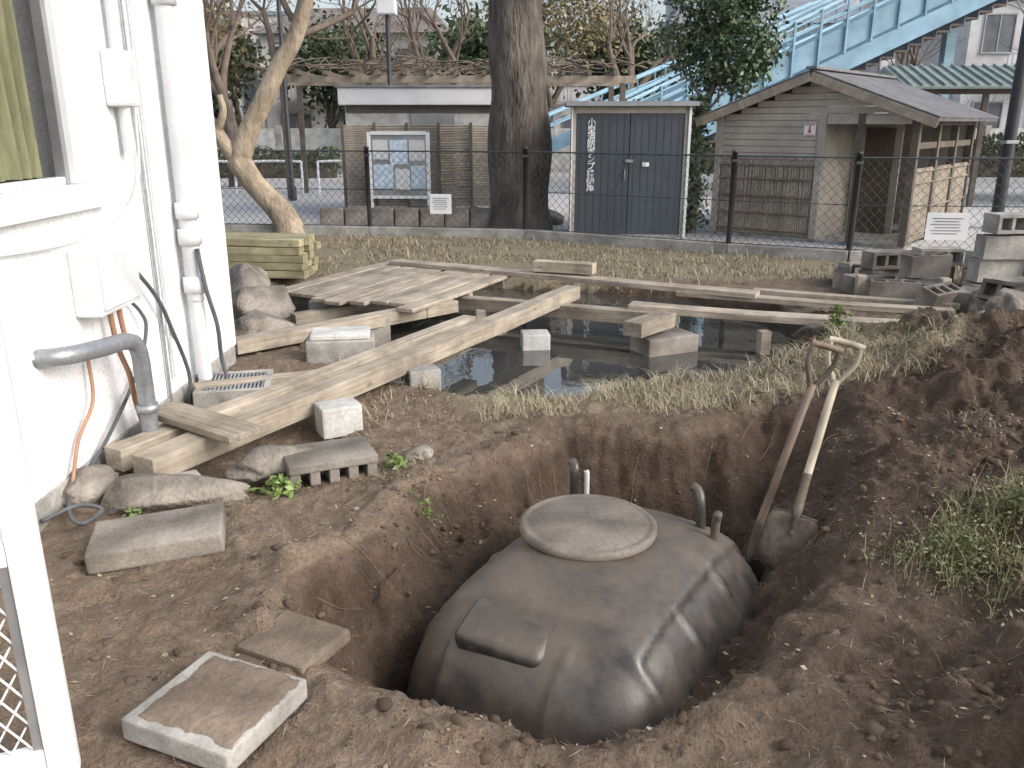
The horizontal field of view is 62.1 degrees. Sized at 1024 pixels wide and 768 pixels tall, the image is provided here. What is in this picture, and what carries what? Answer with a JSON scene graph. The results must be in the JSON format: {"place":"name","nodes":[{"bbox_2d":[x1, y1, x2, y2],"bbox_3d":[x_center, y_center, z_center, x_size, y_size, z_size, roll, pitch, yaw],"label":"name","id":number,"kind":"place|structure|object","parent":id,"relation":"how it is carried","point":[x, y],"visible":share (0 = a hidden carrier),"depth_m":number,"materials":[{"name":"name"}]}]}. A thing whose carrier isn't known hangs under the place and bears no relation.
{"place":"outdoors","nodes":[
{"label":"outdoors","id":0,"kind":"place"},
{"bbox_2d":[235,299,458,354],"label":"wooden beam","id":1,"kind":"structure","parent":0,"point":[260,341],"depth_m":7.08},
{"bbox_2d":[290,305,369,325],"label":"wooden beam","id":2,"kind":"structure","parent":1,"relation":"on","point":[317,315],"depth_m":7.88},
{"bbox_2d":[249,7,453,39],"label":"roof","id":3,"kind":"structure","parent":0,"point":[372,16],"depth_m":38.03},
{"bbox_2d":[261,33,445,127],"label":"walls","id":4,"kind":"structure","parent":0,"point":[273,118],"depth_m":37.87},
{"bbox_2d":[203,0,665,94],"label":"sky","id":5,"kind":"structure","parent":0,"point":[662,8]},
{"bbox_2d":[0,235,1023,767],"bbox_3d":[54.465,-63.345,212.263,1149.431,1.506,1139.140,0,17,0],"label":"ground","id":6,"kind":"structure","parent":0,"point":[604,449],"depth_m":3.51,"materials":[{"name":"soil"}]},
{"bbox_2d":[61,464,118,507],"bbox_3d":[-2.027,0.493,4.046,0.317,0.216,0.247,-8,19,-24],"label":"boulder","id":7,"kind":"object","parent":6,"relation":"on","point":[89,484],"visible":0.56,"depth_m":3.99,"materials":[{"name":"stone"}]},
{"bbox_2d":[32,333,158,431],"bbox_3d":[-1.962,0.146,4.125,0.167,0.795,0.696,6,18,18],"label":"gas pipe","id":8,"kind":"object","parent":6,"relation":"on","point":[135,345],"visible":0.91,"depth_m":4.13,"materials":[{"name":"metal"}]},
{"bbox_2d":[0,173,229,502],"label":"wall","id":9,"kind":"structure","parent":6,"relation":"on","point":[37,309],"depth_m":4.17,"materials":[{"name":"white paint"}]},
{"bbox_2d":[0,315,80,767],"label":"white gate","id":10,"kind":"structure","parent":9,"relation":"attached to","point":[31,620],"depth_m":2.13,"materials":[{"name":"metal"}]},
{"bbox_2d":[0,181,110,226],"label":"frame sill","id":11,"kind":"structure","parent":9,"relation":"on","point":[21,206],"depth_m":3.77,"materials":[{"name":"white metal"}]},
{"bbox_2d":[28,0,70,183],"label":"frame","id":12,"kind":"object","parent":11,"relation":"on","point":[47,78],"visible":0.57,"depth_m":3.91,"materials":[{"name":"grey metal"}]},
{"bbox_2d":[44,0,95,183],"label":"frame","id":13,"kind":"object","parent":11,"relation":"on","point":[63,44],"visible":0.82,"depth_m":4.01,"materials":[{"name":"white metal"}]},
{"bbox_2d":[0,0,140,257],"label":"cable","id":14,"kind":"object","parent":9,"relation":"attached to","point":[113,219],"visible":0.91,"depth_m":4.52,"materials":[{"name":"white plastic"}]},
{"bbox_2d":[66,239,140,317],"bbox_3d":[-2.035,-0.536,4.261,0.130,0.320,0.460,0,17,0],"label":"meter box","id":15,"kind":"object","parent":9,"relation":"attached to","point":[85,281],"visible":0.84,"depth_m":4.05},
{"bbox_2d":[97,246,141,310],"bbox_3d":[-1.962,-0.536,4.261,0.015,0.260,0.400,0,17,0],"label":"meter lid","id":16,"kind":"object","parent":15,"relation":"attached to","point":[119,276],"visible":1,"depth_m":4.23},
{"bbox_2d":[12,0,212,190],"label":"wall","id":17,"kind":"structure","parent":9,"relation":"on","point":[115,166],"depth_m":4.65,"materials":[{"name":"white paint"}]},
{"bbox_2d":[104,0,135,151],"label":"vent pipe","id":18,"kind":"object","parent":17,"relation":"attached to","point":[115,42],"visible":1,"depth_m":4.38,"materials":[{"name":"white plastic"}]},
{"bbox_2d":[100,49,140,106],"bbox_3d":[-2.050,-1.601,4.456,0.100,0.280,0.220,0,17,0],"label":"vent box","id":19,"kind":"object","parent":17,"relation":"attached to","point":[120,76],"visible":0.99,"depth_m":4.38,"materials":[{"name":"white plastic"}]},
{"bbox_2d":[154,4,205,300],"bbox_3d":[-2.015,-3.064,4.655,0.110,5.280,0.110,0,17,0],"label":"downpipe","id":20,"kind":"object","parent":17,"relation":"attached to","point":[166,27],"visible":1,"depth_m":5.07,"materials":[{"name":"white plastic"}]},
{"bbox_2d":[196,0,235,346],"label":"corner trim","id":21,"kind":"structure","parent":17,"relation":"attached to","point":[211,124],"depth_m":5.98,"materials":[{"name":"white metal"}]},
{"bbox_2d":[35,346,235,531],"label":"plinth","id":22,"kind":"structure","parent":9,"relation":"attached to","point":[48,503],"depth_m":4.49,"materials":[{"name":"concrete"}]},
{"bbox_2d":[120,0,172,401],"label":"conduit","id":23,"kind":"object","parent":9,"relation":"attached to","point":[155,272],"visible":0.5,"depth_m":4.91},
{"bbox_2d":[128,0,177,377],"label":"conduit","id":24,"kind":"object","parent":9,"relation":"attached to","point":[149,155],"visible":0.94,"depth_m":4.88,"materials":[{"name":"white plastic"}]},
{"bbox_2d":[84,502,226,574],"bbox_3d":[-1.470,0.636,3.544,0.520,0.090,0.300,-8,21,-14],"label":"flat stone","id":25,"kind":"object","parent":6,"relation":"on","point":[143,540],"visible":1,"depth_m":3.46,"materials":[{"name":"concrete"}]},
{"bbox_2d":[100,473,249,515],"bbox_3d":[-1.589,0.524,4.003,0.708,0.222,0.277,-2,17,-8],"label":"boulder","id":26,"kind":"object","parent":6,"relation":"on","point":[153,492],"visible":0.83,"depth_m":3.92,"materials":[{"name":"stone"}]},
{"bbox_2d":[179,470,200,475],"bbox_3d":[-1.660,0.523,4.116,0.320,0.100,0.200,-12,21,-33],"label":"concrete pad","id":27,"kind":"object","parent":6,"relation":"on","point":[194,472],"visible":0.1,"depth_m":4.22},
{"bbox_2d":[132,285,579,473],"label":"wooden beam","id":28,"kind":"structure","parent":27,"relation":"on","point":[182,453],"depth_m":5.31,"materials":[{"name":"wood"}]},
{"bbox_2d":[157,401,262,443],"bbox_3d":[-1.635,0.196,4.476,0.713,0.040,0.212,12,21,32],"label":"wooden board","id":29,"kind":"object","parent":28,"relation":"on","point":[227,429],"visible":0.87,"depth_m":4.41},
{"bbox_2d":[189,300,212,380],"bbox_3d":[-2.015,-0.245,5.522,0.090,0.820,0.090,0,17,0],"label":"downpipe","id":30,"kind":"object","parent":6,"relation":"on","point":[201,339],"visible":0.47,"depth_m":5.48,"materials":[{"name":"white plastic"}]},
{"bbox_2d":[121,651,307,767],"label":"paving slab","id":31,"kind":"object","parent":6,"relation":"on","point":[203,751],"depth_m":2.39,"materials":[{"name":"concrete"}]},
{"bbox_2d":[137,656,299,748],"bbox_3d":[-0.855,0.921,2.506,0.352,0.020,0.335,7,18,22],"label":"earth cover","id":32,"kind":"object","parent":31,"relation":"on","point":[223,703],"visible":1,"depth_m":2.48,"materials":[{"name":"soil"}]},
{"bbox_2d":[192,369,273,408],"bbox_3d":[-1.800,0.044,5.538,0.460,0.140,0.460,-4,17,-11],"label":"drain grate","id":33,"kind":"object","parent":6,"relation":"on","point":[207,398],"visible":0.48,"depth_m":5.33,"materials":[{"name":"concrete"}]},
{"bbox_2d":[192,369,315,391],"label":"wooden beam","id":34,"kind":"structure","parent":6,"relation":"on","point":[275,379],"depth_m":5.52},
{"bbox_2d":[104,315,475,471],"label":"wooden beam","id":35,"kind":"structure","parent":34,"relation":"on","point":[118,454],"depth_m":5.13,"materials":[{"name":"wood"}]},
{"bbox_2d":[231,285,295,319],"bbox_3d":[-2.425,-0.665,8.082,0.685,0.554,0.588,15,23,41],"label":"rock","id":36,"kind":"object","parent":6,"relation":"on","point":[275,300],"visible":0.38,"depth_m":7.90,"materials":[{"name":"stone"}]},
{"bbox_2d":[234,310,295,334],"bbox_3d":[-2.187,-0.449,7.431,0.542,0.402,0.517,-1,17,-2],"label":"rock","id":37,"kind":"object","parent":6,"relation":"on","point":[250,322],"visible":0.38,"depth_m":7.26,"materials":[{"name":"stone"}]},
{"bbox_2d":[224,445,310,484],"bbox_3d":[-1.196,0.395,4.303,0.519,0.211,0.284,-8,19,-24],"label":"boulder","id":38,"kind":"object","parent":6,"relation":"on","point":[259,465],"visible":0.63,"depth_m":4.17,"materials":[{"name":"stone"}]},
{"bbox_2d":[225,232,320,278],"bbox_3d":[-2.886,-1.497,9.850,1.210,0.442,0.594,2,17,8],"label":"timber stack","id":39,"kind":"object","parent":6,"relation":"on","point":[283,255],"visible":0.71,"depth_m":9.56,"materials":[{"name":"wood"}]},
{"bbox_2d":[203,0,350,69],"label":"autumn tree","id":40,"kind":"object","parent":6,"relation":"on","point":[222,41],"visible":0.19,"depth_m":26.06,"materials":[{"name":"brown plant"}]},
{"bbox_2d":[203,0,371,232],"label":"pale bark tree","id":41,"kind":"object","parent":6,"relation":"on","point":[279,210],"visible":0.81,"depth_m":13.06,"materials":[{"name":"beige plant"}]},
{"bbox_2d":[237,610,350,674],"bbox_3d":[-0.740,0.880,2.886,0.300,0.050,0.240,6,21,30],"label":"buried slab","id":42,"kind":"object","parent":6,"relation":"on","point":[297,643],"depth_m":2.85,"materials":[{"name":"stone"}]},
{"bbox_2d":[283,436,377,487],"bbox_3d":[-0.930,0.393,4.306,0.440,0.118,0.300,-7,19,-23],"label":"slotted concrete block","id":43,"kind":"object","parent":6,"relation":"on","point":[348,456],"depth_m":4.22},
{"bbox_2d":[258,0,413,127],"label":"evergreen tree","id":44,"kind":"object","parent":6,"relation":"on","point":[319,48],"visible":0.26,"depth_m":30.60,"materials":[{"name":"green plant"}]},
{"bbox_2d":[314,397,362,438],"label":"concrete pier","id":45,"kind":"structure","parent":6,"relation":"on","point":[336,418],"depth_m":4.93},
{"bbox_2d":[306,330,374,363],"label":"concrete pier","id":46,"kind":"structure","parent":6,"relation":"on","point":[318,351],"depth_m":6.32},
{"bbox_2d":[310,326,369,340],"bbox_3d":[-1.300,-0.386,6.452,0.440,0.040,0.290,-2,17,-8],"label":"concrete cap","id":47,"kind":"object","parent":46,"relation":"on","point":[339,333],"visible":1,"depth_m":6.36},
{"bbox_2d":[286,260,510,317],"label":"wooden deck","id":48,"kind":"structure","parent":6,"relation":"on","point":[386,285],"depth_m":8.41,"materials":[{"name":"wood"}]},
{"bbox_2d":[1,307,1023,767],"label":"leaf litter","id":49,"kind":"object","parent":6,"relation":"on","point":[163,655],"visible":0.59,"depth_m":3.14,"materials":[{"name":"brown plant"}]},
{"bbox_2d":[486,0,552,229],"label":"tree","id":50,"kind":"object","parent":6,"relation":"on","point":[519,119],"visible":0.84,"depth_m":13.22,"materials":[{"name":"brown plant"}]},
{"bbox_2d":[59,342,1023,767],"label":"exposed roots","id":51,"kind":"object","parent":6,"relation":"on","point":[555,488],"visible":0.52,"depth_m":3.75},
{"bbox_2d":[61,310,1023,767],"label":"soil clods","id":52,"kind":"object","parent":6,"relation":"on","point":[873,728],"visible":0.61,"depth_m":3.06,"materials":[{"name":"soil"}]},
{"bbox_2d":[469,0,662,127],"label":"autumn tree","id":53,"kind":"object","parent":6,"relation":"on","point":[601,33],"visible":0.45,"depth_m":32.49,"materials":[{"name":"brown plant"}]},
{"bbox_2d":[389,259,759,298],"bbox_3d":[0.475,-1.119,8.863,4.115,0.055,0.208,9,19,26],"label":"wooden board","id":54,"kind":"object","parent":6,"relation":"on","point":[675,287],"visible":0.98,"depth_m":8.67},
{"bbox_2d":[533,259,596,274],"bbox_3d":[0.550,-1.222,8.867,0.643,0.111,0.161,6,18,20],"label":"timber block","id":55,"kind":"object","parent":54,"relation":"on","point":[564,266],"depth_m":8.80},
{"bbox_2d":[407,458,758,745],"bbox_3d":[0.365,1.214,3.629,1.225,1.445,1.677,10,20,30],"label":"septic tank","id":56,"kind":"object","parent":6,"relation":"on","point":[575,617],"visible":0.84,"depth_m":3.12,"materials":[{"name":"black plastic"}]},
{"bbox_2d":[226,229,963,295],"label":"dry grass","id":57,"kind":"structure","parent":6,"relation":"on","point":[580,257],"depth_m":11.20,"materials":[{"name":"plant"}]},
{"bbox_2d":[217,146,1023,263],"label":"fence","id":58,"kind":"object","parent":6,"relation":"on","point":[848,254],"visible":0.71,"depth_m":12.16,"materials":[{"name":"black metal"}]},
{"bbox_2d":[924,213,969,240],"bbox_3d":[5.420,-1.960,10.589,0.500,0.340,0.013,2,17,8],"label":"notice sign","id":59,"kind":"object","parent":58,"relation":"attached to","point":[948,226],"visible":1,"depth_m":10.59,"materials":[{"name":"white metal"}]},
{"bbox_2d":[322,310,976,427],"bbox_3d":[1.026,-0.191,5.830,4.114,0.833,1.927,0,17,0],"label":"dry grass","id":60,"kind":"structure","parent":6,"relation":"on","point":[605,392],"depth_m":5.36,"materials":[{"name":"plant"}]},
{"bbox_2d":[652,0,792,232],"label":"evergreen tree","id":61,"kind":"object","parent":6,"relation":"on","point":[722,44],"visible":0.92,"depth_m":12.85,"materials":[{"name":"green plant"}]},
{"bbox_2d":[741,339,843,581],"bbox_3d":[1.222,0.456,3.927,0.230,1.356,0.070,14,12,-13],"label":"shovel","id":62,"kind":"object","parent":6,"relation":"on","point":[756,566],"visible":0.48,"depth_m":3.89,"materials":[{"name":"metal"}]},
{"bbox_2d":[758,336,865,571],"bbox_3d":[1.364,0.332,3.848,0.230,1.118,0.070,17,-1,9],"label":"shovel","id":63,"kind":"object","parent":6,"relation":"on","point":[786,535],"visible":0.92,"depth_m":3.85,"materials":[{"name":"metal"}]},
{"bbox_2d":[676,291,955,313],"bbox_3d":[2.750,-0.758,7.876,2.435,0.063,0.166,6,18,18],"label":"wooden board","id":64,"kind":"object","parent":6,"relation":"on","point":[861,306],"visible":0.79,"depth_m":7.80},
{"bbox_2d":[753,288,959,309],"bbox_3d":[3.250,-0.818,8.119,1.838,0.054,0.121,7,19,21],"label":"wooden board","id":65,"kind":"object","parent":6,"relation":"on","point":[826,296],"visible":0.69,"depth_m":8.12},
{"bbox_2d":[858,268,899,278],"bbox_3d":[3.900,-1.117,9.020,0.460,0.220,0.180,-9,19,-27],"label":"concrete block","id":66,"kind":"object","parent":6,"relation":"on","point":[895,272],"depth_m":8.93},
{"bbox_2d":[860,249,913,269],"bbox_3d":[3.950,-1.315,8.959,0.460,0.180,0.220,-4,17,-11],"label":"concrete block","id":67,"kind":"object","parent":66,"relation":"on","point":[880,259],"depth_m":8.88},
{"bbox_2d":[867,278,921,298],"bbox_3d":[3.750,-0.906,8.353,0.460,0.220,0.180,5,18,15],"label":"concrete block","id":68,"kind":"object","parent":6,"relation":"on","point":[898,288],"depth_m":8.27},
{"bbox_2d":[844,481,1023,625],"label":"weed patch","id":69,"kind":"object","parent":6,"relation":"on","point":[961,541],"visible":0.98,"depth_m":3.23,"materials":[{"name":"green plant"}]},
{"bbox_2d":[850,443,1023,572],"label":"weed patch","id":70,"kind":"object","parent":6,"relation":"on","point":[1009,504],"visible":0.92,"depth_m":3.43,"materials":[{"name":"green plant"}]},
{"bbox_2d":[913,282,965,306],"bbox_3d":[3.950,-0.788,7.866,0.460,0.220,0.180,-11,40,-32],"label":"concrete block","id":71,"kind":"object","parent":6,"relation":"on","point":[939,295],"depth_m":7.76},
{"bbox_2d":[914,517,1023,626],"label":"weed patch","id":72,"kind":"object","parent":6,"relation":"on","point":[994,612],"visible":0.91,"depth_m":2.98,"materials":[{"name":"green plant"}]},
{"bbox_2d":[961,282,981,286],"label":"concrete block","id":73,"kind":"object","parent":6,"relation":"on","point":[976,284],"depth_m":8.18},
{"bbox_2d":[966,257,1023,281],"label":"concrete block","id":74,"kind":"object","parent":73,"relation":"on","point":[978,269],"depth_m":8.10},
{"bbox_2d":[973,234,1023,259],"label":"concrete block","id":75,"kind":"object","parent":74,"relation":"on","point":[998,246],"depth_m":8.00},
{"bbox_2d":[981,212,1023,233],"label":"concrete block","id":76,"kind":"object","parent":75,"relation":"on","point":[1003,222],"depth_m":7.95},
{"bbox_2d":[969,132,1023,176],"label":"hedge","id":77,"kind":"object","parent":6,"relation":"on","point":[991,147],"visible":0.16,"depth_m":27.25,"materials":[{"name":"green plant"}]},
{"bbox_2d":[285,288,805,398],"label":"pond water","id":78,"kind":"structure","parent":0,"point":[577,353],"depth_m":7.15,"materials":[{"name":"liquid"}]},
{"bbox_2d":[630,328,698,356],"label":"concrete pier","id":79,"kind":"structure","parent":78,"relation":"in","point":[670,341],"depth_m":7.15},
{"bbox_2d":[623,311,674,337],"bbox_3d":[1.149,-0.500,7.119,0.181,0.122,0.525,14,22,38],"label":"timber block","id":80,"kind":"object","parent":79,"relation":"on","point":[645,325],"depth_m":7.00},
{"bbox_2d":[453,295,677,327],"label":"wooden beam","id":81,"kind":"structure","parent":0,"point":[607,314],"depth_m":7.83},
{"bbox_2d":[220,172,1023,250],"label":"pavement","id":82,"kind":"structure","parent":0,"point":[335,195],"depth_m":18.31,"materials":[{"name":"concrete"}]},
{"bbox_2d":[202,0,244,186],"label":"bare tree","id":83,"kind":"object","parent":82,"relation":"on","point":[218,81],"visible":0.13,"depth_m":22.64,"materials":[{"name":"brown plant"}]},
{"bbox_2d":[202,1,288,126],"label":"evergreen tree","id":84,"kind":"object","parent":82,"relation":"on","point":[238,71],"visible":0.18,"depth_m":31.87,"materials":[{"name":"green plant"}]},
{"bbox_2d":[217,144,340,177],"bbox_3d":[-9.252,-7.062,27.014,7.638,1.172,0.954,0,17,0],"label":"hedge","id":85,"kind":"object","parent":82,"relation":"on","point":[282,172],"visible":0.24,"depth_m":26.86,"materials":[{"name":"green plant"}]},
{"bbox_2d":[281,128,347,171],"bbox_3d":[-6.200,-8.376,30.459,4.000,1.500,0.150,0,17,0],"label":"panel","id":86,"kind":"object","parent":82,"relation":"on","point":[315,138],"visible":0.2,"depth_m":30.28,"materials":[{"name":"concrete"}]},
{"bbox_2d":[275,0,435,74],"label":"bare tree","id":87,"kind":"object","parent":82,"relation":"on","point":[348,37],"visible":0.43,"depth_m":27.40,"materials":[{"name":"brown plant"}]},
{"bbox_2d":[366,131,430,207],"bbox_3d":[-1.921,-3.507,14.530,1.060,1.560,0.070,1,17,3],"label":"notice board","id":88,"kind":"object","parent":82,"relation":"on","point":[398,140],"visible":0.77,"depth_m":14.45,"materials":[{"name":"white metal"}]},
{"bbox_2d":[320,207,490,226],"bbox_3d":[-1.532,-2.761,14.178,3.346,0.340,0.237,1,17,3],"label":"stone planter","id":89,"kind":"object","parent":82,"relation":"on","point":[478,219],"visible":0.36,"depth_m":14.08,"materials":[{"name":"concrete"}]},
{"bbox_2d":[335,85,490,208],"bbox_3d":[-1.575,-4.519,16.490,3.210,2.340,1.880,0,17,0],"label":"white storage hut","id":90,"kind":"object","parent":82,"relation":"on","point":[417,104],"visible":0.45,"depth_m":15.49,"materials":[{"name":"concrete"}]},
{"bbox_2d":[411,114,455,208],"bbox_3d":[-1.450,-4.071,15.785,0.800,1.800,0.028,0,17,0],"label":"door","id":91,"kind":"structure","parent":90,"relation":"in","point":[416,119],"depth_m":15.55,"materials":[{"name":"metal"}]},
{"bbox_2d":[340,123,489,207],"bbox_3d":[-1.557,-3.739,15.044,2.855,1.700,0.096,0,17,0],"label":"bamboo screen","id":92,"kind":"object","parent":82,"relation":"on","point":[438,137],"visible":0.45,"depth_m":14.99,"materials":[{"name":"wood"}]},
{"bbox_2d":[354,0,562,75],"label":"bare tree","id":93,"kind":"object","parent":82,"relation":"on","point":[456,46],"visible":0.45,"depth_m":21.72,"materials":[{"name":"brown plant"}]},
{"bbox_2d":[240,54,687,198],"bbox_3d":[-1.149,-6.095,20.314,10.088,3.114,4.919,-3,17,-10],"label":"pergola","id":94,"kind":"object","parent":82,"relation":"on","point":[301,78],"visible":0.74,"depth_m":19.04,"materials":[{"name":"brown wood"}]},
{"bbox_2d":[396,0,569,102],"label":"evergreen tree","id":95,"kind":"object","parent":82,"relation":"on","point":[474,47],"visible":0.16,"depth_m":27.68,"materials":[{"name":"green plant"}]},
{"bbox_2d":[550,0,685,100],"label":"evergreen tree","id":96,"kind":"object","parent":82,"relation":"on","point":[645,52],"visible":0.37,"depth_m":34.79,"materials":[{"name":"green plant"}]},
{"bbox_2d":[560,0,700,100],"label":"bare tree","id":97,"kind":"object","parent":82,"relation":"on","point":[629,49],"visible":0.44,"depth_m":25.44,"materials":[{"name":"brown plant"}]},
{"bbox_2d":[564,101,699,237],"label":"pump storage shed","id":98,"kind":"structure","parent":82,"relation":"on","point":[661,127],"depth_m":12.73,"materials":[{"name":"beige"}]},
{"bbox_2d":[574,113,629,233],"bbox_3d":[1.350,-3.151,12.809,0.790,1.766,0.030,1,17,2],"label":"door","id":99,"kind":"structure","parent":98,"relation":"in","point":[614,116],"depth_m":12.78,"materials":[{"name":"metal"}]},
{"bbox_2d":[626,113,684,233],"bbox_3d":[2.151,-3.142,12.782,0.790,1.766,0.030,1,17,2],"label":"door","id":100,"kind":"structure","parent":98,"relation":"in","point":[639,116],"depth_m":12.75,"materials":[{"name":"metal"}]},
{"bbox_2d":[549,0,1015,151],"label":"footbridge stairs","id":101,"kind":"structure","parent":82,"relation":"on","point":[875,34],"depth_m":20.17,"materials":[{"name":"blue metal"}]},
{"bbox_2d":[695,66,999,248],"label":"park restroom","id":102,"kind":"structure","parent":82,"relation":"on","point":[892,117],"depth_m":12.61,"materials":[{"name":"wood"}]},
{"bbox_2d":[855,128,896,233],"bbox_3d":[5.520,-3.103,13.004,0.500,1.556,0.027,14,22,38],"label":"inner door","id":103,"kind":"structure","parent":102,"relation":"in","point":[879,142],"depth_m":12.96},
{"bbox_2d":[877,63,1015,205],"bbox_3d":[12.810,-5.372,18.300,9.600,2.906,3.300,2,17,6],"label":"bicycle shelter","id":104,"kind":"object","parent":82,"relation":"on","point":[985,80],"visible":0.66,"depth_m":17.40,"materials":[{"name":"metal"}]},
{"bbox_2d":[991,18,1023,211],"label":"utility pole","id":105,"kind":"object","parent":82,"relation":"on","point":[1009,141],"visible":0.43,"depth_m":13.64,"materials":[{"name":"paint"}]},
{"bbox_2d":[656,0,858,36],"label":"roof","id":106,"kind":"structure","parent":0,"point":[793,4],"depth_m":39.74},
{"bbox_2d":[628,301,899,327],"bbox_3d":[2.265,-0.579,7.324,2.535,0.073,0.204,6,18,20],"label":"wooden board","id":107,"kind":"object","parent":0,"point":[754,315],"visible":0.61,"depth_m":7.34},
{"bbox_2d":[898,274,948,281],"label":"concrete block","id":108,"kind":"object","parent":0,"point":[933,279],"depth_m":8.57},
{"bbox_2d":[899,252,952,277],"bbox_3d":[4.200,-1.206,8.627,0.460,0.220,0.180,-4,18,-12],"label":"concrete block","id":109,"kind":"object","parent":108,"relation":"on","point":[921,265],"depth_m":8.55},
{"bbox_2d":[894,0,1023,127],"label":"walls","id":110,"kind":"structure","parent":0,"point":[967,51],"depth_m":33.73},
{"bbox_2d":[974,15,1015,127],"bbox_3d":[23.486,-12.106,33.527,9.900,4.615,0.020,1,17,4],"label":"window glass","id":111,"kind":"object","parent":110,"relation":"in","point":[992,28],"visible":0.71,"depth_m":33.39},
{"bbox_3d":[-2.210,-3.626,2.264,0.220,3.000,2.060,0,17,0],"label":"wall","id":112,"kind":"object","parent":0,"visible":0},
{"bbox_2d":[0,0,42,181],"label":"curtain","id":113,"kind":"object","parent":112,"relation":"hanging from","point":[19,157],"visible":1,"depth_m":3.70,"materials":[{"name":"fabric"}]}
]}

